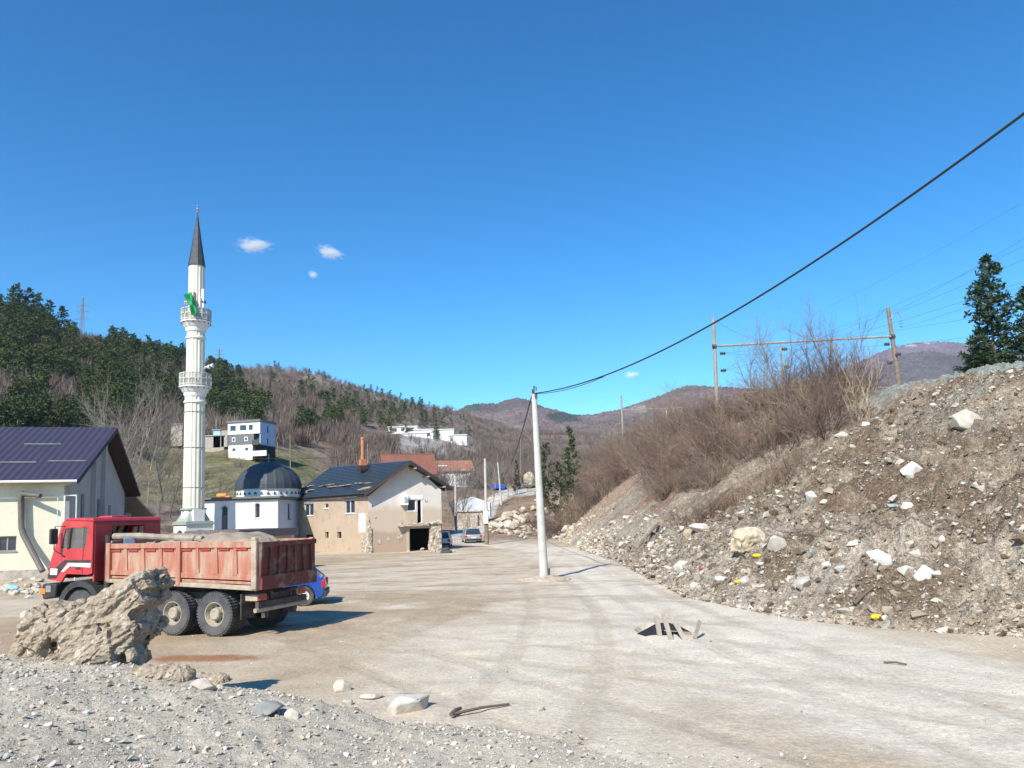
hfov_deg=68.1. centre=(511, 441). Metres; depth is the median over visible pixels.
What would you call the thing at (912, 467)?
rock
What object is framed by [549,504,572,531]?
bare shrub
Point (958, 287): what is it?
railway wire
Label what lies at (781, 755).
rock
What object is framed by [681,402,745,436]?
bare shrub
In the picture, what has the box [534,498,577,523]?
bare shrub
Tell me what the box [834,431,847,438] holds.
rock
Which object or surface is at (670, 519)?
bare bramble
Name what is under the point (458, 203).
sky
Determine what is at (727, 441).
bare shrub
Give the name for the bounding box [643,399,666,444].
bare tree
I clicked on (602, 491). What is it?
bare shrub
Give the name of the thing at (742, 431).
bare shrub
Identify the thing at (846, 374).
bare shrub
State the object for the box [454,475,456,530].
utility pole
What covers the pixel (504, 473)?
bare tree
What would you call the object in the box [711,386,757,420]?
bare shrub
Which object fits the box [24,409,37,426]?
pine tree
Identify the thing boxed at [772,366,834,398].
bare shrub
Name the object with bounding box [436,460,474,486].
orange roof house
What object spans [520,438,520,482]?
utility pole
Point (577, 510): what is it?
bare shrub
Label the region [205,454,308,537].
mosque
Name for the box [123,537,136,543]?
bucket
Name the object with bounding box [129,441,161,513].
bare tree
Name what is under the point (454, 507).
bare tree
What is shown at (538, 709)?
rock
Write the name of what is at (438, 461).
bare tree
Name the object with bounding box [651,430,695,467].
bare shrub
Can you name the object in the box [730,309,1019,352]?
railway wire
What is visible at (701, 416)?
bare shrub
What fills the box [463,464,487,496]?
bare tree
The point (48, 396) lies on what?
pine tree
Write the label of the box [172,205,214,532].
minaret
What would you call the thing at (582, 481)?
bare shrub
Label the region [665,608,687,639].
plank
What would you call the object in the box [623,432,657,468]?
bare shrub
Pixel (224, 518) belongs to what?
door panel
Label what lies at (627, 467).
bare shrub
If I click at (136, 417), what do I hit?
bare tree
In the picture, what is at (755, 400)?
bare shrub
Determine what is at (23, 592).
rock
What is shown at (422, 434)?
terrace wall
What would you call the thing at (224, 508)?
window
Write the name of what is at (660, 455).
bare shrub
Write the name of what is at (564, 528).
rock
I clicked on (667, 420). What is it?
bare tree
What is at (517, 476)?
conifer tree
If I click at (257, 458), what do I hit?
overhead cable
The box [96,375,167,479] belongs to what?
bare tree
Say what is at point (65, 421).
pine tree
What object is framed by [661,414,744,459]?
bare shrub
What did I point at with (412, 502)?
window
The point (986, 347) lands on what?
pine tree
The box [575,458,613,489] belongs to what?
bare shrub
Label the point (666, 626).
plank
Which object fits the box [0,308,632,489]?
leafless brush
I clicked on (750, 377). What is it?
bare tree
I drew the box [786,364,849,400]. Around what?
bare shrub
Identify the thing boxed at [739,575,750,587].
rock
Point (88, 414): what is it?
pine tree
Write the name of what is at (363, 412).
scattered conifers
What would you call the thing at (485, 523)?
utility pole
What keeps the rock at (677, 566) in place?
on the embankment
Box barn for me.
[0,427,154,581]
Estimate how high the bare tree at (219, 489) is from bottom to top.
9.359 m
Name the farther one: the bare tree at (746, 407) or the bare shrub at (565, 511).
the bare shrub at (565, 511)
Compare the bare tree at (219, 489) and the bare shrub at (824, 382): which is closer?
the bare shrub at (824, 382)
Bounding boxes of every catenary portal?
[620,390,712,438]
[712,307,902,418]
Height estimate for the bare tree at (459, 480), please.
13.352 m
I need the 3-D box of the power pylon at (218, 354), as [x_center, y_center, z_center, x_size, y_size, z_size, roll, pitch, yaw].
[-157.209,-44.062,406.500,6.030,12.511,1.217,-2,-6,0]
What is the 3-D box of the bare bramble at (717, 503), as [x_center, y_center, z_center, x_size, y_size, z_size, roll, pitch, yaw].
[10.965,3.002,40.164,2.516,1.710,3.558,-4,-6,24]
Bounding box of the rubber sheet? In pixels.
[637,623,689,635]
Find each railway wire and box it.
[729,282,1022,369]
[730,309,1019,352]
[767,203,1021,335]
[802,249,1016,339]
[841,238,1023,337]
[892,259,1023,314]
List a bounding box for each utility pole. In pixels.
[290,434,290,466]
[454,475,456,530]
[483,459,488,544]
[497,462,501,504]
[516,386,571,581]
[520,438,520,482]
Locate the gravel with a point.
(220, 687)
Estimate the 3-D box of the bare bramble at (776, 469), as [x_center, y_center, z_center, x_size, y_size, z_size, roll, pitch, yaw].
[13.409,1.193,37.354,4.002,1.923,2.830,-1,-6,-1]
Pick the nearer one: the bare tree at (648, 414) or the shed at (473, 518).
the bare tree at (648, 414)
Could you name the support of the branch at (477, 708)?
on the ground
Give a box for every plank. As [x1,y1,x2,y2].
[654,615,661,635]
[661,612,672,639]
[661,630,690,634]
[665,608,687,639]
[693,620,701,638]
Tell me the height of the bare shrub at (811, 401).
3.906 m
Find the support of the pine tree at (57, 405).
on the hills
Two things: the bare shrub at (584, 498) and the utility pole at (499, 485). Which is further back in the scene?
the utility pole at (499, 485)
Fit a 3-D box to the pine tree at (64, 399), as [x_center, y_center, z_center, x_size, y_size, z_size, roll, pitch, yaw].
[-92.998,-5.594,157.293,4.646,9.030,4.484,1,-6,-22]
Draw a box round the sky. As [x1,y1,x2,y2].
[0,0,1023,414]
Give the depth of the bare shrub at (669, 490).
50.44 m
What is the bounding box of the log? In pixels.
[112,533,203,540]
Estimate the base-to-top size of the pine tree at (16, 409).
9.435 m
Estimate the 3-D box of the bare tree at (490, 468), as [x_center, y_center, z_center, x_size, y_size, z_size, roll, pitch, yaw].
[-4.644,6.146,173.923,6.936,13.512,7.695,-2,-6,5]
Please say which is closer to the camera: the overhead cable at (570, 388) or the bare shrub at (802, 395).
the overhead cable at (570, 388)
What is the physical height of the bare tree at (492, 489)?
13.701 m
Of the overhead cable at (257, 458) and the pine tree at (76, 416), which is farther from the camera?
the pine tree at (76, 416)
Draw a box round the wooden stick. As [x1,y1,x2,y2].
[853,586,873,604]
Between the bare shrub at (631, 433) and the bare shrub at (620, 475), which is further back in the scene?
the bare shrub at (631, 433)
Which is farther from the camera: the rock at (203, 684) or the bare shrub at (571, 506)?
the bare shrub at (571, 506)
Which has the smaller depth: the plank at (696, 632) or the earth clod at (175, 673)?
the earth clod at (175, 673)
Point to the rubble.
(916, 613)
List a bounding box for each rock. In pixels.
[20,590,28,594]
[191,678,215,689]
[250,700,284,716]
[284,708,298,719]
[333,679,351,692]
[342,699,352,705]
[358,694,382,698]
[387,693,429,714]
[493,521,503,527]
[500,515,512,522]
[501,511,513,516]
[504,520,514,529]
[519,506,526,512]
[536,706,545,711]
[559,532,566,538]
[562,524,570,531]
[647,541,654,547]
[673,560,687,571]
[683,529,692,536]
[689,523,708,532]
[689,582,698,589]
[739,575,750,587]
[767,535,786,551]
[779,752,784,758]
[794,574,813,590]
[805,491,816,502]
[822,562,830,566]
[833,565,849,571]
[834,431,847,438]
[837,608,852,613]
[846,540,858,545]
[866,549,891,566]
[881,614,887,621]
[885,504,897,507]
[897,565,913,575]
[900,461,922,475]
[901,502,912,510]
[908,549,922,556]
[913,565,933,580]
[938,535,944,541]
[952,409,981,429]
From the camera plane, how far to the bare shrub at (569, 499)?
92.49 m
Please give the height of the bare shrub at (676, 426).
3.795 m
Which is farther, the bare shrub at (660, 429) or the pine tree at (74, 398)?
the pine tree at (74, 398)
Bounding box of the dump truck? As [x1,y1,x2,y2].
[40,515,316,636]
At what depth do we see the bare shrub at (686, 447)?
55.78 m
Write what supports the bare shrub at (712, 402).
on the embankment
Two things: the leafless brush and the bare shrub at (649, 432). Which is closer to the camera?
the bare shrub at (649, 432)
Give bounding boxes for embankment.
[555,360,1023,634]
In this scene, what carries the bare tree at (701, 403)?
on the embankment
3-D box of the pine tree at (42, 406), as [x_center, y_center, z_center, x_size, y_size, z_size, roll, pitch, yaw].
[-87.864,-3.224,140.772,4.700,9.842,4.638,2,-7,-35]
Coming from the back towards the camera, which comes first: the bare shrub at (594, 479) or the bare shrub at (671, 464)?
the bare shrub at (594, 479)
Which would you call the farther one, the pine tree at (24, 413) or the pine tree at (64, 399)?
the pine tree at (64, 399)
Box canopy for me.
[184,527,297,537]
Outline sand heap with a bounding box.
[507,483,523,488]
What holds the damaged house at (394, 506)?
on the ground
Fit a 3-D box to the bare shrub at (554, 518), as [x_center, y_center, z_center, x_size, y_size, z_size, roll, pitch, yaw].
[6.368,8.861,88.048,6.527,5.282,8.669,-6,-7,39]
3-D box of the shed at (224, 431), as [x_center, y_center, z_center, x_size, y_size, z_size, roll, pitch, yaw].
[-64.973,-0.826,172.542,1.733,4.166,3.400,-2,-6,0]
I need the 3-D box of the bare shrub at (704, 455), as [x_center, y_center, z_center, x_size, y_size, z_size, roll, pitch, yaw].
[13.530,-0.348,50.983,6.756,5.713,7.545,1,-6,-29]
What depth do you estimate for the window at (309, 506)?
69.47 m
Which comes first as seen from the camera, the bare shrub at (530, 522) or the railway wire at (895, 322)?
the railway wire at (895, 322)
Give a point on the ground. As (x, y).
(723, 707)
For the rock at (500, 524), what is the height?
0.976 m
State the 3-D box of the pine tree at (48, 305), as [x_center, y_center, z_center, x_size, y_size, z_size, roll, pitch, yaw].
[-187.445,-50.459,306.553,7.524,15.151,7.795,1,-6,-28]
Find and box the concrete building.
[171,423,183,446]
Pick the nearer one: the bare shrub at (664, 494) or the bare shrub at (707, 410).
the bare shrub at (664, 494)
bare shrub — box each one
[167,500,182,512]
[171,492,182,504]
[232,456,244,466]
[508,504,555,530]
[520,508,570,537]
[521,503,566,532]
[528,506,580,535]
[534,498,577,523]
[534,518,569,537]
[545,492,590,530]
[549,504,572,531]
[549,505,584,527]
[550,507,588,529]
[556,489,584,514]
[557,474,602,518]
[559,482,612,515]
[559,491,586,519]
[560,493,596,515]
[563,476,613,505]
[563,499,596,521]
[565,467,600,494]
[570,454,630,485]
[570,470,619,502]
[572,454,597,473]
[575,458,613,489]
[575,468,607,493]
[577,462,605,485]
[579,466,618,490]
[581,472,615,487]
[582,480,617,501]
[585,455,618,497]
[586,449,621,469]
[588,478,614,499]
[592,443,623,468]
[593,449,634,480]
[595,429,636,453]
[596,446,621,475]
[598,459,635,476]
[600,449,635,482]
[601,455,632,475]
[602,430,631,456]
[608,446,642,471]
[612,446,640,476]
[614,419,651,442]
[614,433,653,463]
[618,424,683,485]
[620,433,680,481]
[621,420,665,446]
[621,427,648,452]
[621,432,685,478]
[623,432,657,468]
[624,429,683,485]
[625,466,663,493]
[628,411,662,443]
[630,435,681,476]
[636,440,685,469]
[637,420,668,444]
[639,463,679,500]
[640,446,698,468]
[641,459,692,491]
[642,475,674,498]
[645,415,676,451]
[646,417,708,459]
[647,412,690,453]
[647,438,693,466]
[648,412,690,445]
[648,466,690,496]
[649,419,687,450]
[651,405,699,441]
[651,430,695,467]
[653,410,726,480]
[653,413,695,439]
[653,421,742,477]
[655,449,690,476]
[657,405,695,422]
[658,400,747,471]
[659,439,704,472]
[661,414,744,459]
[669,443,715,482]
[670,417,738,445]
[670,430,719,465]
[670,466,713,491]
[673,439,727,485]
[674,392,728,437]
[674,398,771,467]
[674,405,745,452]
[674,455,743,489]
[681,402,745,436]
[681,415,741,448]
[683,394,743,429]
[685,394,739,426]
[687,383,734,419]
[687,449,739,480]
[688,400,751,426]
[700,390,757,422]
[701,413,790,465]
[701,419,769,456]
[702,410,775,456]
[705,406,772,450]
[709,444,747,472]
[711,366,796,422]
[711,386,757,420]
[711,390,756,422]
[714,365,785,416]
[718,365,787,417]
[723,388,797,456]
[725,373,777,418]
[732,410,785,449]
[733,414,806,460]
[736,399,813,443]
[737,375,781,410]
[741,348,866,440]
[746,398,816,434]
[753,383,805,433]
[756,372,868,428]
[760,353,855,410]
[760,398,831,444]
[761,375,811,410]
[762,339,881,407]
[767,348,849,412]
[768,358,850,423]
[768,400,816,434]
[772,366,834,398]
[785,371,844,413]
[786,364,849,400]
[787,349,899,403]
[789,374,848,416]
[792,351,914,401]
[817,371,894,412]
[825,317,940,422]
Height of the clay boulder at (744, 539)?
0.874 m
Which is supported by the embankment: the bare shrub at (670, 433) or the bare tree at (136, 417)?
the bare shrub at (670, 433)
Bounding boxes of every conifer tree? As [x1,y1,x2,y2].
[511,459,521,494]
[535,442,557,518]
[550,461,567,515]
[558,426,585,505]
[559,448,577,507]
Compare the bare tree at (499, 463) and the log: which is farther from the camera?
the bare tree at (499, 463)
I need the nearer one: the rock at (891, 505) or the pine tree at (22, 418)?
the rock at (891, 505)
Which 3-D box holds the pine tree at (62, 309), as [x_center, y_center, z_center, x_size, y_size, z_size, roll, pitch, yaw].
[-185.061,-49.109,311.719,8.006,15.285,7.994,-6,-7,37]
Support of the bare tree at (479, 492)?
on the hills
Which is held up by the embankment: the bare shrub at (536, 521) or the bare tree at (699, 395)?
the bare tree at (699, 395)
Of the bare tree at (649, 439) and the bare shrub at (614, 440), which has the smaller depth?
the bare tree at (649, 439)
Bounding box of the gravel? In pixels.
[0,654,762,767]
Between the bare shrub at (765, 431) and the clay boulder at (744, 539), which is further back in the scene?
the bare shrub at (765, 431)
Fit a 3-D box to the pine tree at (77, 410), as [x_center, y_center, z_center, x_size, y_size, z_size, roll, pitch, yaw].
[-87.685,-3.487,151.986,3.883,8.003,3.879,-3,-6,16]
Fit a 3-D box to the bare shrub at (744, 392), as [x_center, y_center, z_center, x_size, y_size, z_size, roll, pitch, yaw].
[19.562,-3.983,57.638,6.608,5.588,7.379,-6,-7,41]
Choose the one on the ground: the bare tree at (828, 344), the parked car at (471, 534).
the parked car at (471, 534)
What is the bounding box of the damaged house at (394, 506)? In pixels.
[299,437,452,552]
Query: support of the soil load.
in the dump truck
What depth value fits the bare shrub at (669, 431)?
68.81 m
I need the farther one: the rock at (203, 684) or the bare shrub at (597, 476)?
the bare shrub at (597, 476)
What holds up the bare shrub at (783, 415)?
on the embankment
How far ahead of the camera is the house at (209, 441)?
170.90 m
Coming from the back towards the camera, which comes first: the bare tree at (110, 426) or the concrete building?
the concrete building
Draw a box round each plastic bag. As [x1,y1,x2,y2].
[5,584,19,589]
[715,576,726,580]
[752,553,760,557]
[870,614,881,619]
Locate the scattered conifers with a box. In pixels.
[268,360,471,438]
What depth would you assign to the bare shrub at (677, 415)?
69.11 m
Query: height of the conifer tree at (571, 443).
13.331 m
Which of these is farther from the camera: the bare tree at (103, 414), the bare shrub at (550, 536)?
the bare tree at (103, 414)
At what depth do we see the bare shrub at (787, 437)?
43.43 m
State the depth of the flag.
62.09 m
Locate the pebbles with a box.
[0,578,1023,767]
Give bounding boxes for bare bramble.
[638,484,659,500]
[652,498,696,526]
[670,501,714,522]
[688,493,727,519]
[700,489,733,512]
[729,454,798,490]
[729,478,772,505]
[751,464,807,493]
[755,455,809,482]
[780,445,826,473]
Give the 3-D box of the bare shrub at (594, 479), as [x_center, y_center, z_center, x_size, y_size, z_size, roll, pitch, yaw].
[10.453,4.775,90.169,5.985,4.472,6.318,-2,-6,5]
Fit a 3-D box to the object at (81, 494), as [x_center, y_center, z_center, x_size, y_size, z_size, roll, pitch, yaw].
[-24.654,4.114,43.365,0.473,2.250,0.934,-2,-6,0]
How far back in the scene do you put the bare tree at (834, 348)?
47.53 m
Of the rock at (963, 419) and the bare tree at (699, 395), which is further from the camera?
the bare tree at (699, 395)
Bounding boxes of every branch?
[449,707,461,715]
[453,703,509,715]
[883,661,906,664]
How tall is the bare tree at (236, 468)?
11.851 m
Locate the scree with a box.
[558,507,675,552]
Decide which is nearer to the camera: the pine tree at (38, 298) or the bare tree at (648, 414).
the bare tree at (648, 414)
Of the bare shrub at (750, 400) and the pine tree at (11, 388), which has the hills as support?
the pine tree at (11, 388)
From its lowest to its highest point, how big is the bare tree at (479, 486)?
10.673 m
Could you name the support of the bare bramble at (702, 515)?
on the embankment
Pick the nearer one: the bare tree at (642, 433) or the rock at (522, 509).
the bare tree at (642, 433)
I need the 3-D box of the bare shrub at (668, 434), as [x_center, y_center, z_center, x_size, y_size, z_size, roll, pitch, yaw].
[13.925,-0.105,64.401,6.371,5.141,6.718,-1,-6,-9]
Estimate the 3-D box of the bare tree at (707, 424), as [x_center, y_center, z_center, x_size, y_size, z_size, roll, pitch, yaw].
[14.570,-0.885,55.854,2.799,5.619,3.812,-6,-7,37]
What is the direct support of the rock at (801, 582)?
on the embankment
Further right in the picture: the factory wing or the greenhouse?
the greenhouse
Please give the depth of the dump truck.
19.15 m
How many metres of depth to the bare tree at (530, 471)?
175.64 m
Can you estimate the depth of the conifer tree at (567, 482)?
109.98 m
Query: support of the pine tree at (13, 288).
on the hills
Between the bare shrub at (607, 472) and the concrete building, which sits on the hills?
the concrete building
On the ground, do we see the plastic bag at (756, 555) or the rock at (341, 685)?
the rock at (341, 685)
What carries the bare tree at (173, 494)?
on the hills
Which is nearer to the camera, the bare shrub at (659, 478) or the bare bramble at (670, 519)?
the bare bramble at (670, 519)
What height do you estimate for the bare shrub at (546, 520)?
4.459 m
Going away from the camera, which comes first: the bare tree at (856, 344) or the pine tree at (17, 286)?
the bare tree at (856, 344)
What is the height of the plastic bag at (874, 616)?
0.175 m
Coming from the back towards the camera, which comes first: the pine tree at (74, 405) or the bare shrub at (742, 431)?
the pine tree at (74, 405)
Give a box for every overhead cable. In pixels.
[131,450,366,458]
[498,395,531,473]
[536,112,1023,393]
[537,376,603,393]
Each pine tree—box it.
[0,284,20,310]
[0,399,15,426]
[1,400,12,422]
[2,401,28,426]
[5,383,26,406]
[6,383,22,399]
[7,282,26,310]
[7,406,28,426]
[8,393,15,412]
[9,412,23,426]
[10,394,24,407]
[14,396,28,407]
[23,286,38,309]
[23,403,35,422]
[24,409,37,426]
[26,394,34,405]
[27,401,46,426]
[31,292,45,309]
[31,386,41,397]
[32,406,44,425]
[33,399,52,426]
[38,394,51,422]
[39,390,52,414]
[41,407,59,426]
[42,299,55,317]
[51,399,64,424]
[53,306,69,335]
[53,403,71,426]
[54,411,69,425]
[59,394,69,407]
[64,399,73,408]
[67,414,77,426]
[69,393,79,405]
[69,412,80,426]
[70,402,78,422]
[72,406,83,425]
[77,393,85,403]
[78,401,89,426]
[81,401,97,426]
[85,400,105,425]
[89,392,101,412]
[96,395,109,419]
[102,400,115,426]
[103,394,116,425]
[107,325,115,337]
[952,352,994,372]
[957,252,1023,371]
[996,286,1023,363]
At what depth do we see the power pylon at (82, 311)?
337.46 m
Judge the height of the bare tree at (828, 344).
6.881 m
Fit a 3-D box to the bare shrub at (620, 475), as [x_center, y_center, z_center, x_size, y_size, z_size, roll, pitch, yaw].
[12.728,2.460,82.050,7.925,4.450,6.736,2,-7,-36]
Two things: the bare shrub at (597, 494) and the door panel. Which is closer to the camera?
the door panel
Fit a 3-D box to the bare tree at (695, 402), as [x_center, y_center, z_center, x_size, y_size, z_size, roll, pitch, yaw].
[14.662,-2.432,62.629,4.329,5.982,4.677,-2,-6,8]
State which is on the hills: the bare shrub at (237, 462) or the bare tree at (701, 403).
the bare shrub at (237, 462)
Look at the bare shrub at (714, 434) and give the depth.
50.99 m
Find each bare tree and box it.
[53,375,130,447]
[80,383,135,427]
[89,400,148,455]
[95,399,147,483]
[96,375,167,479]
[106,364,169,460]
[116,362,180,481]
[121,383,183,507]
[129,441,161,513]
[129,454,176,516]
[133,363,183,501]
[139,417,183,517]
[141,425,182,516]
[143,374,184,466]
[156,390,212,493]
[206,469,232,497]
[208,450,238,495]
[226,447,253,482]
[415,439,449,480]
[424,452,457,524]
[437,475,463,529]
[439,449,469,525]
[446,454,470,500]
[447,481,468,529]
[450,470,473,526]
[457,472,477,510]
[461,459,488,497]
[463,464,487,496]
[469,462,493,500]
[471,480,483,499]
[477,442,502,494]
[478,447,503,508]
[489,444,506,481]
[494,449,514,496]
[504,451,521,486]
[521,459,534,484]
[618,414,647,477]
[622,412,641,433]
[624,409,656,467]
[632,396,658,429]
[633,418,659,473]
[639,376,696,435]
[640,410,680,443]
[641,409,661,445]
[642,382,690,422]
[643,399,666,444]
[644,396,664,426]
[646,391,668,432]
[648,402,675,476]
[658,383,691,413]
[664,383,702,423]
[671,385,709,423]
[672,404,697,438]
[686,386,709,424]
[691,379,722,412]
[693,399,727,442]
[707,384,742,449]
[724,345,783,431]
[725,360,770,412]
[727,315,778,395]
[727,378,750,416]
[734,294,800,384]
[746,335,813,426]
[749,329,784,408]
[758,285,837,375]
[761,309,839,397]
[763,329,806,421]
[767,334,811,383]
[790,309,825,376]
[795,315,858,392]
[805,318,860,392]
[812,309,847,376]
[837,293,891,396]
[839,341,874,398]
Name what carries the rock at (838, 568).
on the embankment
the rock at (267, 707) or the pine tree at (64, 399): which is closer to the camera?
the rock at (267, 707)
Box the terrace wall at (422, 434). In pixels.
[393,432,427,437]
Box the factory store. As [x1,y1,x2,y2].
[435,429,455,440]
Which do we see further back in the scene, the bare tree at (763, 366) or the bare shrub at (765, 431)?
the bare tree at (763, 366)
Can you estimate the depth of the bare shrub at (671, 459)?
58.37 m
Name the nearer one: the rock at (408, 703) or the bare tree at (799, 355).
the rock at (408, 703)
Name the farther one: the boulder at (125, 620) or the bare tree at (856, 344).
the bare tree at (856, 344)
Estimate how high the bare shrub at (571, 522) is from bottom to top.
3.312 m
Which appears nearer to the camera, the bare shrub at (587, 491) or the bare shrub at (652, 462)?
the bare shrub at (652, 462)
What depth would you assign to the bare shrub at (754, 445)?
45.65 m
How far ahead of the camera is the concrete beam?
41.69 m
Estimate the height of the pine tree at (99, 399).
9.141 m
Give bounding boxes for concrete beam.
[635,521,658,547]
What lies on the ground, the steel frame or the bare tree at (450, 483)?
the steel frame
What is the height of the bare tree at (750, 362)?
9.098 m
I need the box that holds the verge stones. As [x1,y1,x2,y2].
[580,545,1023,637]
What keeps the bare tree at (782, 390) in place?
on the embankment
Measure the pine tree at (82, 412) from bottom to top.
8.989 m
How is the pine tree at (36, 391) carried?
on the hills
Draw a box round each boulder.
[7,567,175,665]
[523,472,534,487]
[730,526,766,552]
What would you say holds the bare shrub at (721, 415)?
on the embankment
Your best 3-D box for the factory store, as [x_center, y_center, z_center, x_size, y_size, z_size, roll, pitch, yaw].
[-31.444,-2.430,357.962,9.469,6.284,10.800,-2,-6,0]
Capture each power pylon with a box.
[76,298,89,334]
[215,348,223,358]
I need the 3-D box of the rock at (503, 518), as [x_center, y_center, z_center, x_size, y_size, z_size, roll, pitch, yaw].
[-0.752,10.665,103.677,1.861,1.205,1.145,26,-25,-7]
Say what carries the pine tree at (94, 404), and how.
on the hills
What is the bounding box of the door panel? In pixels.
[222,516,226,529]
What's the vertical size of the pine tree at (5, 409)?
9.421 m
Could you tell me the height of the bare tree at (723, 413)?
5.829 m
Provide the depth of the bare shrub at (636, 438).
83.02 m
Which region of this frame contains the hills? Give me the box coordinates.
[4,324,640,541]
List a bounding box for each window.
[0,536,16,552]
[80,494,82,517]
[221,505,228,525]
[240,425,245,429]
[254,502,260,518]
[304,501,313,515]
[344,497,354,513]
[407,499,415,510]
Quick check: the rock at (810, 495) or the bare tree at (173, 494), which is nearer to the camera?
the rock at (810, 495)
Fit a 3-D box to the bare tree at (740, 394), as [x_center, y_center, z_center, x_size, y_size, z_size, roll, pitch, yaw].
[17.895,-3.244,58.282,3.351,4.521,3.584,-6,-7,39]
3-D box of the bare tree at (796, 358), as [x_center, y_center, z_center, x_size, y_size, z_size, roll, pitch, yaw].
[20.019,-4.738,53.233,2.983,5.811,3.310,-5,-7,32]
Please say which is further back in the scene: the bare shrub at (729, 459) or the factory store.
the factory store
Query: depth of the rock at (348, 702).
11.17 m
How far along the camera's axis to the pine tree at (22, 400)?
142.84 m
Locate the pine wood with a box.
[0,293,344,432]
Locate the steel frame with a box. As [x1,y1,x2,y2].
[55,495,76,581]
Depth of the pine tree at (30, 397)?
147.48 m
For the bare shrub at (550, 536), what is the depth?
80.65 m
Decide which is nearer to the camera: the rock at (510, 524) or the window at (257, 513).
the window at (257, 513)
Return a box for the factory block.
[387,426,419,432]
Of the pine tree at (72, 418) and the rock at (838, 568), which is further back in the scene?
the pine tree at (72, 418)
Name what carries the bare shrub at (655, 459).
on the embankment
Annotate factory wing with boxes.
[413,429,434,438]
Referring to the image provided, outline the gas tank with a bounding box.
[216,493,230,496]
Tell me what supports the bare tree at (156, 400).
on the hills
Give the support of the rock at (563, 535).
on the embankment
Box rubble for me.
[580,367,1023,637]
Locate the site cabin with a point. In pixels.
(216, 431)
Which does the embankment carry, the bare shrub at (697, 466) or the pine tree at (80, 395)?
the bare shrub at (697, 466)
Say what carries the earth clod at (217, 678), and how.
on the ground
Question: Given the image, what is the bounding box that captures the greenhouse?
[457,497,490,516]
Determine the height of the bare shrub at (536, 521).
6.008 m
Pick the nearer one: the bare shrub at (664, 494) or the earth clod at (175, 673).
the earth clod at (175, 673)
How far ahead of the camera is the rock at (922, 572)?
18.04 m
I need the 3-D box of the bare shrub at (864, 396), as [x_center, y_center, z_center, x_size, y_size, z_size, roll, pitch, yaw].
[19.155,-3.489,38.875,5.742,6.196,7.454,-4,-6,24]
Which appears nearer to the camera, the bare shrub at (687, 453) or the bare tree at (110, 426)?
the bare shrub at (687, 453)
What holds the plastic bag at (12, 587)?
on the ground
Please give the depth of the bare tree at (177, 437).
124.55 m
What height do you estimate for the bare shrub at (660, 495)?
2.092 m
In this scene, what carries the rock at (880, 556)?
on the embankment
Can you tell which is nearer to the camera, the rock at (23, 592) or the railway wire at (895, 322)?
the rock at (23, 592)
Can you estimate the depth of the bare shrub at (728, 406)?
61.48 m
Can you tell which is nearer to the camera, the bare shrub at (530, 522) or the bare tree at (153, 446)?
the bare shrub at (530, 522)
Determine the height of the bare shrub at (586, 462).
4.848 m
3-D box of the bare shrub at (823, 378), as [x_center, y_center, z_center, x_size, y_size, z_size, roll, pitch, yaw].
[19.719,-4.216,46.467,7.013,5.310,6.280,2,-6,-29]
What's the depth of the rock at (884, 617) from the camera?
17.31 m
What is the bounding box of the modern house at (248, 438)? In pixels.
[226,419,276,460]
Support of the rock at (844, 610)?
on the embankment
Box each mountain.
[457,385,785,429]
[483,418,660,429]
[832,341,1023,385]
[858,351,967,389]
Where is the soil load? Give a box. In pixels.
[146,531,279,542]
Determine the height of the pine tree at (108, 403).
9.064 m
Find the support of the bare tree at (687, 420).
on the embankment
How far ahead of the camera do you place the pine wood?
236.71 m
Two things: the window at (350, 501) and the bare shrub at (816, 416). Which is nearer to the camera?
the bare shrub at (816, 416)
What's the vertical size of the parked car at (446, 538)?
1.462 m
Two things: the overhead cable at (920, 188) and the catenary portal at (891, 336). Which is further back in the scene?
the catenary portal at (891, 336)
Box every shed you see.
[220,428,227,447]
[457,510,488,527]
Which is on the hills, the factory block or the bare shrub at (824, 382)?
the factory block
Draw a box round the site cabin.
[212,429,220,447]
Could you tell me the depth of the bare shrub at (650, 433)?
68.52 m
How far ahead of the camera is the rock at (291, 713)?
8.40 m
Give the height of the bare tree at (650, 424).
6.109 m
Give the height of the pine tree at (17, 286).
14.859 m
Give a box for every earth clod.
[130,662,196,682]
[196,671,229,683]
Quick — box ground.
[0,539,1023,767]
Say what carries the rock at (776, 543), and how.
on the embankment
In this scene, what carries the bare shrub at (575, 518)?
on the embankment
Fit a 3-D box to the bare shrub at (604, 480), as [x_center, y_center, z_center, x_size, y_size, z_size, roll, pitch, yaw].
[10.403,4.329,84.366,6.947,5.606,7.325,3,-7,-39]
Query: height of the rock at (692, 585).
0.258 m
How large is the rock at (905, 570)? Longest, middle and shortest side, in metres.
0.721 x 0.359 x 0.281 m
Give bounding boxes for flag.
[184,290,197,316]
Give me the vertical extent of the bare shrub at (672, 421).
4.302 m
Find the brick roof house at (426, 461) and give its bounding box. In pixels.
[380,453,436,474]
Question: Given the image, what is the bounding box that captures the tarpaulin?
[492,484,505,488]
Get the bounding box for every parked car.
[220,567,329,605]
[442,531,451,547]
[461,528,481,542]
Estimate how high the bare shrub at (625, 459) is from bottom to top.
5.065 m
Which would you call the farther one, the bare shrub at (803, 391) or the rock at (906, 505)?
the bare shrub at (803, 391)

